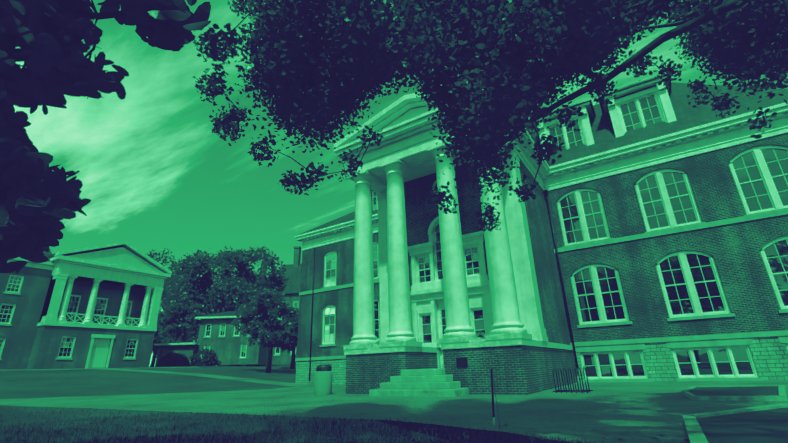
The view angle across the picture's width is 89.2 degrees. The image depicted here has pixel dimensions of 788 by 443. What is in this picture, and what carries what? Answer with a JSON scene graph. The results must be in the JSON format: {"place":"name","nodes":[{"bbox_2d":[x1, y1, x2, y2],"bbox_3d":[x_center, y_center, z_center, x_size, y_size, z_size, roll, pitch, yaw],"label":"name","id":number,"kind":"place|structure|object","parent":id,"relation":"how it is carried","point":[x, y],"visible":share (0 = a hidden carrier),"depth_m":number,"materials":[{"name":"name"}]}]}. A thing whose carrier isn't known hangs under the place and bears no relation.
{"place":"outdoors","nodes":[
{"label":"outdoors","id":0,"kind":"place"},
{"bbox_2d":[244,263,295,364],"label":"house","id":1,"kind":"structure","parent":0,"point":[267,313],"depth_m":112.96,"materials":[{"name":"brick"}]},
{"bbox_2d":[0,365,602,442],"bbox_3d":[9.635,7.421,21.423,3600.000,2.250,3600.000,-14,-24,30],"label":"ground","id":2,"kind":"structure","parent":0,"point":[18,384],"depth_m":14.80,"materials":[{"name":"green plant"}]},
{"bbox_2d":[0,241,171,368],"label":"building","id":3,"kind":"structure","parent":2,"relation":"on","point":[92,307],"depth_m":43.92,"materials":[{"name":"brick"}]},
{"bbox_2d":[0,0,210,274],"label":"tree","id":4,"kind":"object","parent":2,"relation":"on","point":[40,199],"visible":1,"depth_m":3.87,"materials":[{"name":"green plant"}]},
{"bbox_2d":[150,318,180,366],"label":"tree","id":5,"kind":"object","parent":2,"relation":"on","point":[156,348],"visible":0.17,"depth_m":69.31,"materials":[{"name":"green plant"}]},
{"bbox_2d":[157,353,189,366],"bbox_3d":[-30.508,19.226,55.490,4.484,1.974,4.096,-14,-24,30],"label":"shrub","id":6,"kind":"object","parent":2,"relation":"on","point":[174,359],"visible":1,"depth_m":54.40,"materials":[{"name":"green plant"}]},
{"bbox_2d":[151,311,197,353],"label":"tree","id":7,"kind":"object","parent":2,"relation":"on","point":[188,337],"visible":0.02,"depth_m":132.12,"materials":[{"name":"green plant"}]},
{"bbox_2d":[146,248,212,315],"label":"tree","id":8,"kind":"object","parent":2,"relation":"on","point":[155,255],"visible":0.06,"depth_m":91.15,"materials":[{"name":"green plant"}]},
{"bbox_2d":[155,301,205,342],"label":"tree","id":9,"kind":"object","parent":2,"relation":"on","point":[184,334],"visible":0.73,"depth_m":68.59,"materials":[{"name":"green plant"}]},
{"bbox_2d":[186,312,198,342],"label":"tree","id":10,"kind":"object","parent":2,"relation":"on","point":[191,340],"depth_m":116.95,"materials":[{"name":"green plant"}]},
{"bbox_2d":[187,348,220,365],"bbox_3d":[-27.409,19.624,57.618,5.314,2.578,4.486,-14,-24,30],"label":"shrub","id":11,"kind":"object","parent":2,"relation":"on","point":[202,357],"visible":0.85,"depth_m":56.34,"materials":[{"name":"green plant"}]},
{"bbox_2d":[154,311,275,366],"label":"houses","id":12,"kind":"structure","parent":2,"relation":"on","point":[222,340],"depth_m":58.45,"materials":[{"name":"brick"}]},
{"bbox_2d":[158,245,286,334],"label":"tree","id":13,"kind":"object","parent":2,"relation":"on","point":[222,296],"visible":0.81,"depth_m":74.79,"materials":[{"name":"green plant"}]},
{"bbox_2d":[231,277,269,364],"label":"tree","id":14,"kind":"object","parent":2,"relation":"on","point":[238,302],"visible":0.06,"depth_m":95.11,"materials":[{"name":"green plant"}]},
{"bbox_2d":[231,287,298,372],"bbox_3d":[-14.306,12.988,47.449,8.421,9.431,7.937,-14,-24,30],"label":"tree","id":15,"kind":"object","parent":2,"relation":"on","point":[284,336],"visible":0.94,"depth_m":46.03,"materials":[{"name":"green plant"}]},
{"bbox_2d":[270,246,301,364],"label":"building","id":16,"kind":"structure","parent":2,"relation":"on","point":[289,287],"depth_m":76.21,"materials":[{"name":"brick"}]},
{"bbox_2d":[278,308,298,368],"bbox_3d":[-13.384,16.106,55.441,6.733,8.219,6.964,5,-21,-18],"label":"tree","id":17,"kind":"object","parent":2,"relation":"on","point":[292,365],"depth_m":54.76,"materials":[{"name":"green plant"}]},
{"bbox_2d":[369,368,468,396],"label":"steps","id":18,"kind":"structure","parent":2,"relation":"on","point":[426,383],"depth_m":14.95,"materials":[{"name":"concrete"}]},
{"bbox_2d":[490,369,499,426],"bbox_3d":[1.741,3.038,6.828,0.094,0.971,0.283,2,-21,-10],"label":"marker post","id":19,"kind":"object","parent":2,"relation":"on","point":[492,392],"visible":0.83,"depth_m":6.90,"materials":[{"name":"black metal"}]},
{"bbox_2d":[228,0,787,199],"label":"tree","id":20,"kind":"object","parent":2,"relation":"on","point":[321,66],"visible":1,"depth_m":5.36,"materials":[{"name":"green plant"}]},
{"bbox_2d":[193,0,776,231],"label":"tree leaves","id":21,"kind":"object","parent":20,"relation":"attached to","point":[226,124],"visible":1,"depth_m":6.40,"materials":[{"name":"green plant"}]},
{"bbox_2d":[295,75,787,394],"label":"building","id":22,"kind":"structure","parent":2,"relation":"on","point":[642,236],"depth_m":20.04,"materials":[{"name":"brick"}]},
{"bbox_2d":[0,367,787,442],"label":"paving","id":23,"kind":"structure","parent":0,"point":[647,414],"depth_m":10.44,"materials":[{"name":"concrete"}]},
{"bbox_2d":[314,365,331,394],"bbox_3d":[-3.127,7.013,17.710,0.780,1.240,0.780,-14,-24,30],"label":"trash can","id":24,"kind":"object","parent":23,"relation":"on","point":[323,381],"visible":0.98,"depth_m":17.41,"materials":[{"name":"concrete"}]},
{"bbox_2d":[1,394,769,442],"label":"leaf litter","id":25,"kind":"object","parent":23,"relation":"on","point":[450,417],"visible":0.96,"depth_m":8.37,"materials":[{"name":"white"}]},
{"bbox_2d":[553,367,592,392],"bbox_3d":[6.188,5.541,13.969,1.200,0.837,0.613,-14,-24,30],"label":"bike rack","id":26,"kind":"object","parent":23,"relation":"on","point":[573,390],"visible":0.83,"depth_m":13.94,"materials":[{"name":"metal"}]},
{"bbox_2d":[682,385,787,442],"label":"planting beds","id":27,"kind":"object","parent":23,"relation":"on","point":[764,424],"visible":0.9,"depth_m":6.18,"materials":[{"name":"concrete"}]},
{"bbox_2d":[3,0,787,366],"label":"sky","id":28,"kind":"structure","parent":0,"point":[154,173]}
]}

